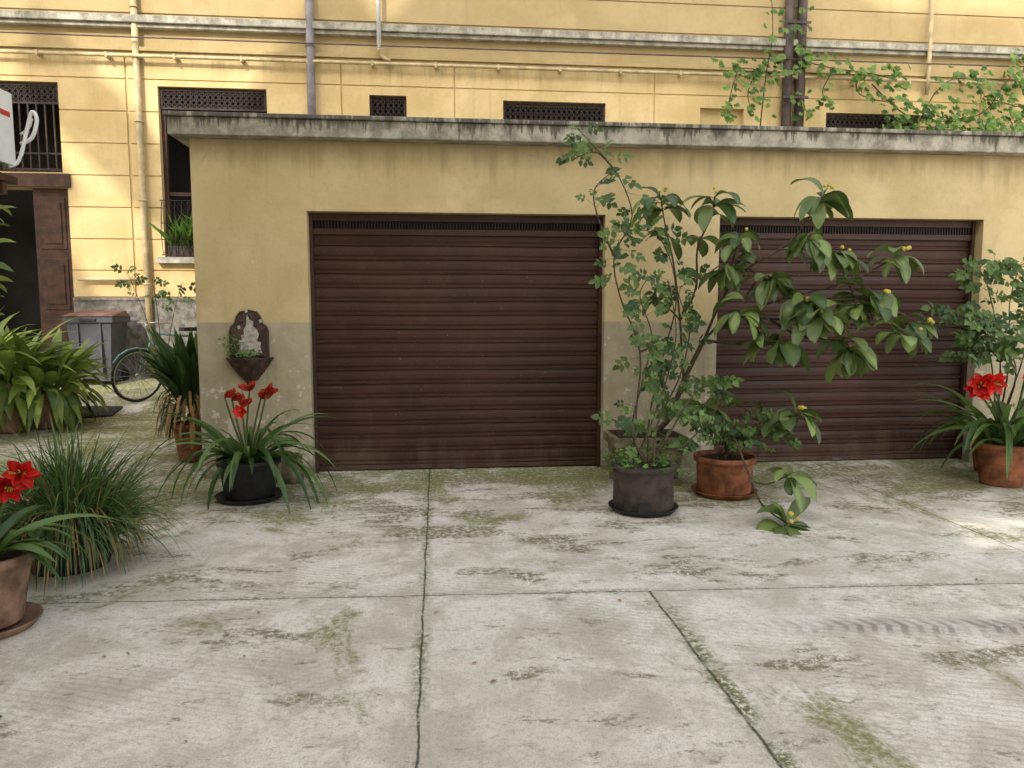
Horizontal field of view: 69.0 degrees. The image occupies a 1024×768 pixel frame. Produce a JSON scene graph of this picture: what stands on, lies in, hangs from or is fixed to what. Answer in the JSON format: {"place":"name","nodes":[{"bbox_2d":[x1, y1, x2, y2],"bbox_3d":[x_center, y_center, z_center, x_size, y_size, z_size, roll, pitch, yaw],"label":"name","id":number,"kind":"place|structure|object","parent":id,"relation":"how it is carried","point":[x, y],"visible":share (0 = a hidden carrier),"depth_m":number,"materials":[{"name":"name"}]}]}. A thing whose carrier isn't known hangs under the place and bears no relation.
{"place":"outdoors","nodes":[
{"label":"outdoors","id":0,"kind":"place"},
{"bbox_2d":[0,377,1023,767],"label":"ground","id":1,"kind":"structure","parent":0,"point":[352,645],"depth_m":3.53,"materials":[{"name":"concrete"}]},
{"bbox_2d":[0,205,15,373],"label":"shrub","id":2,"kind":"object","parent":1,"relation":"on","point":[2,264],"visible":1,"depth_m":4.98,"materials":[{"name":"green plant"}]},
{"bbox_2d":[0,460,119,639],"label":"potted amaryllis","id":3,"kind":"object","parent":1,"relation":"on","point":[19,613],"visible":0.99,"depth_m":3.46,"materials":[{"name":"plant"}]},
{"bbox_2d":[0,309,120,433],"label":"clivia plants","id":4,"kind":"object","parent":1,"relation":"on","point":[30,392],"visible":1,"depth_m":8.19,"materials":[{"name":"green plant"}]},
{"bbox_2d":[62,310,130,380],"bbox_3d":[-6.306,-0.570,11.396,0.718,1.109,0.764,-1,6,-6],"label":"wheelie bin","id":5,"kind":"object","parent":1,"relation":"on","point":[109,327],"visible":0.7,"depth_m":11.10,"materials":[{"name":"plastic"}]},
{"bbox_2d":[0,409,197,601],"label":"ornamental grass","id":6,"kind":"object","parent":1,"relation":"on","point":[64,487],"depth_m":4.23,"materials":[{"name":"green plant"}]},
{"bbox_2d":[76,406,122,418],"bbox_3d":[-5.196,0.346,9.274,0.537,0.073,0.726,-1,6,-14],"label":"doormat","id":7,"kind":"object","parent":1,"relation":"on","point":[113,410],"visible":0.56,"depth_m":9.23,"materials":[{"name":"rubber"}]},
{"bbox_2d":[73,298,196,377],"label":"plinth","id":8,"kind":"structure","parent":1,"relation":"on","point":[185,314],"depth_m":11.90,"materials":[{"name":"grey concrete"}]},
{"bbox_2d":[110,263,195,355],"bbox_3d":[-4.251,-0.767,8.935,0.975,1.344,0.531,-1,6,-6],"label":"rose bush","id":9,"kind":"object","parent":1,"relation":"on","point":[163,293],"visible":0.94,"depth_m":8.88,"materials":[{"name":"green plant"}]},
{"bbox_2d":[110,321,196,401],"bbox_3d":[-4.725,-0.333,10.342,0.548,1.069,1.725,2,6,22],"label":"bicycle","id":10,"kind":"object","parent":1,"relation":"on","point":[120,357],"visible":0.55,"depth_m":9.90,"materials":[{"name":"metal"}]},
{"bbox_2d":[129,325,201,461],"bbox_3d":[-3.093,0.084,7.115,1.028,1.296,1.015,-1,6,-13],"label":"potted aspidistra","id":11,"kind":"object","parent":1,"relation":"on","point":[177,375],"visible":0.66,"depth_m":6.93,"materials":[{"name":"plant"}]},
{"bbox_2d":[147,332,195,373],"bbox_3d":[-3.140,-0.026,7.961,1.463,1.236,1.308,-1,6,-6],"label":"potted aspidistra","id":12,"kind":"object","parent":1,"relation":"on","point":[171,350],"visible":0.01,"depth_m":7.93,"materials":[{"name":"plant"}]},
{"bbox_2d":[134,380,346,513],"bbox_3d":[-2.105,0.507,5.885,1.545,1.085,1.600,-1,6,-6],"label":"potted amaryllis","id":13,"kind":"object","parent":1,"relation":"on","point":[248,472],"visible":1,"depth_m":5.76,"materials":[{"name":"green plant"}]},
{"bbox_2d":[281,451,310,484],"bbox_3d":[-1.885,0.715,6.465,0.256,0.293,0.260,-1,6,-6],"label":"stone pot","id":14,"kind":"object","parent":1,"relation":"on","point":[288,475],"visible":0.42,"depth_m":6.42,"materials":[{"name":"brown ceramic"}]},
{"bbox_2d":[208,468,693,481],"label":"weeds","id":15,"kind":"object","parent":1,"relation":"on","point":[515,472],"visible":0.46,"depth_m":6.82,"materials":[{"name":"green plant"}]},
{"bbox_2d":[319,460,595,469],"bbox_3d":[-0.483,0.758,6.948,2.572,0.042,0.065,-1,6,-6],"label":"bottom bar","id":16,"kind":"object","parent":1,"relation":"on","point":[460,465],"visible":1,"depth_m":6.92,"materials":[{"name":"brown paint"}]},
{"bbox_2d":[0,467,977,741],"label":"fallen leaves","id":17,"kind":"object","parent":1,"relation":"on","point":[470,515],"visible":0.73,"depth_m":4.45,"materials":[{"name":"brown plant"}]},
{"bbox_2d":[0,0,1023,297],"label":"walls","id":18,"kind":"structure","parent":1,"relation":"on","point":[96,98],"depth_m":11.95,"materials":[{"name":"paint"}]},
{"bbox_2d":[33,188,74,351],"bbox_3d":[-7.873,-1.577,11.748,1.885,2.965,0.080,-1,6,-6],"label":"door","id":19,"kind":"structure","parent":18,"relation":"attached to","point":[53,248],"depth_m":11.75,"materials":[{"name":"brown wood"}]},
{"bbox_2d":[0,85,239,263],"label":"window frames","id":20,"kind":"structure","parent":18,"relation":"attached to","point":[60,179],"depth_m":11.74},
{"bbox_2d":[129,0,154,371],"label":"drain pipe","id":21,"kind":"object","parent":18,"relation":"attached to","point":[139,121],"visible":0.94,"depth_m":11.59,"materials":[{"name":"beige metal"}]},
{"bbox_2d":[159,200,193,255],"bbox_3d":[-4.684,-2.452,11.749,1.650,0.868,0.091,-1,6,-6],"label":"window basket","id":22,"kind":"object","parent":18,"relation":"attached to","point":[181,239],"depth_m":11.68,"materials":[{"name":"black metal"}]},
{"bbox_2d":[145,211,193,256],"bbox_3d":[-4.878,-2.412,11.701,1.577,0.806,0.517,-1,6,-6],"label":"window box plant","id":23,"kind":"object","parent":22,"relation":"in","point":[182,227],"depth_m":11.73,"materials":[{"name":"green plant"}]},
{"bbox_2d":[305,0,315,113],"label":"drain pipe","id":24,"kind":"object","parent":18,"relation":"attached to","point":[310,65],"visible":0.53,"depth_m":11.63,"materials":[{"name":"grey metal"}]},
{"bbox_2d":[376,0,390,61],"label":"drain pipe","id":25,"kind":"object","parent":18,"relation":"attached to","point":[378,20],"visible":1,"depth_m":11.65,"materials":[{"name":"white metal"}]},
{"bbox_2d":[0,86,908,356],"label":"window frames","id":26,"kind":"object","parent":18,"relation":"attached to","point":[18,256],"visible":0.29,"depth_m":12.53,"materials":[{"name":"paint"}]},
{"bbox_2d":[0,83,917,171],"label":"window grilles","id":27,"kind":"object","parent":18,"relation":"attached to","point":[241,109],"depth_m":11.78,"materials":[{"name":"black metal"}]},
{"bbox_2d":[0,9,1023,60],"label":"cornice","id":28,"kind":"structure","parent":18,"relation":"attached to","point":[212,24],"depth_m":11.90,"materials":[{"name":"stone"}]},
{"bbox_2d":[924,0,934,94],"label":"drain pipe","id":29,"kind":"object","parent":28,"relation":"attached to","point":[930,40],"visible":1,"depth_m":12.58,"materials":[{"name":"beige metal"}]},
{"bbox_2d":[0,42,1023,81],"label":"moulding","id":30,"kind":"object","parent":18,"relation":"attached to","point":[338,56],"visible":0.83,"depth_m":11.90,"materials":[{"name":"paint"}]},
{"bbox_2d":[0,31,1023,280],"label":"wall conduit","id":31,"kind":"object","parent":18,"relation":"attached to","point":[372,63],"depth_m":11.80,"materials":[{"name":"beige metal"}]},
{"bbox_2d":[781,0,810,126],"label":"downpipe pair","id":32,"kind":"object","parent":18,"relation":"attached to","point":[790,21],"visible":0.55,"depth_m":12.38},
{"bbox_2d":[711,0,1023,131],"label":"climbing vine","id":33,"kind":"object","parent":18,"relation":"attached to","point":[991,124],"visible":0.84,"depth_m":12.27,"materials":[{"name":"green plant"}]},
{"bbox_2d":[189,138,1023,478],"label":"walls","id":34,"kind":"structure","parent":1,"relation":"on","point":[255,202],"depth_m":6.62,"materials":[{"name":"paint"}]},
{"bbox_2d":[217,309,273,384],"bbox_3d":[-2.300,-0.310,6.402,0.453,0.673,0.201,-1,6,-6],"label":"wall fountain","id":35,"kind":"object","parent":34,"relation":"attached to","point":[250,359],"depth_m":6.44,"materials":[{"name":"stone"}]},
{"bbox_2d":[312,213,598,236],"bbox_3d":[-0.483,-1.431,6.730,2.570,0.180,0.065,-1,6,-6],"label":"vent grille","id":36,"kind":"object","parent":34,"relation":"attached to","point":[434,225],"depth_m":6.71,"materials":[{"name":"brown metal"}]},
{"bbox_2d":[313,234,598,465],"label":"slats","id":37,"kind":"object","parent":34,"relation":"attached to","point":[430,349],"visible":1,"depth_m":6.84,"materials":[{"name":"brown paint"}]},
{"bbox_2d":[309,213,602,472],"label":"guide rails","id":38,"kind":"object","parent":34,"relation":"attached to","point":[314,343],"visible":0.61,"depth_m":6.75,"materials":[{"name":"brown paint"}]},
{"bbox_2d":[162,111,1023,155],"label":"roof slab","id":39,"kind":"structure","parent":34,"relation":"on","point":[183,127],"depth_m":6.48,"materials":[{"name":"concrete"}]},
{"bbox_2d":[714,238,968,456],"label":"slats","id":40,"kind":"object","parent":34,"relation":"attached to","point":[859,415],"visible":0.58,"depth_m":7.24,"materials":[{"name":"brown paint"}]},
{"bbox_2d":[719,218,971,240],"bbox_3d":[3.172,-1.467,7.093,2.525,0.180,0.065,-1,6,-6],"label":"vent grille","id":41,"kind":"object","parent":34,"relation":"attached to","point":[865,229],"depth_m":7.08,"materials":[{"name":"brown metal"}]},
{"bbox_2d":[956,221,975,459],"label":"guide rails","id":42,"kind":"object","parent":34,"relation":"attached to","point":[964,365],"visible":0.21,"depth_m":7.30,"materials":[{"name":"brown paint"}]},
{"bbox_2d":[556,123,748,517],"bbox_3d":[1.137,-0.545,5.723,1.508,2.943,1.060,-1,6,-6],"label":"climbing rose","id":43,"kind":"object","parent":1,"relation":"on","point":[643,486],"visible":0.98,"depth_m":5.73,"materials":[{"name":"plant"}]},
{"bbox_2d":[689,403,801,500],"bbox_3d":[1.845,0.521,5.997,0.865,0.768,0.646,1,6,5],"label":"potted flowering shrub","id":44,"kind":"object","parent":1,"relation":"on","point":[719,476],"visible":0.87,"depth_m":5.89,"materials":[{"name":"green plant"}]},
{"bbox_2d":[724,435,816,536],"bbox_3d":[1.941,0.812,5.474,0.513,0.740,1.219,0,6,4],"label":"loquat sapling","id":45,"kind":"object","parent":1,"relation":"on","point":[800,503],"visible":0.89,"depth_m":5.19,"materials":[{"name":"green plant"}]},
{"bbox_2d":[603,177,937,485],"bbox_3d":[1.962,-0.371,5.966,2.579,2.554,0.992,2,6,20],"label":"loquat tree","id":46,"kind":"object","parent":1,"relation":"on","point":[815,315],"visible":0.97,"depth_m":5.77,"materials":[{"name":"green plant"}]},
{"bbox_2d":[757,453,956,460],"bbox_3d":[3.172,0.721,7.311,2.527,0.042,0.065,-1,6,-6],"label":"bottom bar","id":47,"kind":"object","parent":1,"relation":"on","point":[842,457],"visible":0.73,"depth_m":7.31,"materials":[{"name":"brown paint"}]},
{"bbox_2d":[899,373,1023,487],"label":"potted amaryllis","id":48,"kind":"object","parent":1,"relation":"on","point":[999,444],"visible":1,"depth_m":6.27,"materials":[{"name":"plant"}]},
{"bbox_2d":[921,249,1023,470],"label":"rose bush","id":49,"kind":"object","parent":1,"relation":"on","point":[1003,347],"visible":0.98,"depth_m":6.50,"materials":[{"name":"green plant"}]},
{"bbox_3d":[-4.144,-0.347,0.459,0.250,3.800,11.800,-1,6,-6],"label":"courtyard side wall","id":50,"kind":"object","parent":1,"relation":"on","visible":0},
{"bbox_2d":[0,89,15,168],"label":"air conditioner","id":51,"kind":"object","parent":50,"relation":"attached to","point":[7,150],"visible":1,"depth_m":5.72,"materials":[{"name":"white metal"}]},
{"bbox_2d":[7,110,38,167],"bbox_3d":[-3.837,-1.921,5.846,0.209,0.468,0.141,-1,6,-6],"label":"air conditioner hose","id":52,"kind":"object","parent":51,"relation":"attached to","point":[25,140],"visible":1,"depth_m":5.87,"materials":[{"name":"white plastic"}]},
{"bbox_2d":[0,172,17,194],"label":"door canopy","id":53,"kind":"object","parent":50,"relation":"attached to","point":[6,180],"visible":1,"depth_m":5.84,"materials":[{"name":"brown wood"}]}
]}

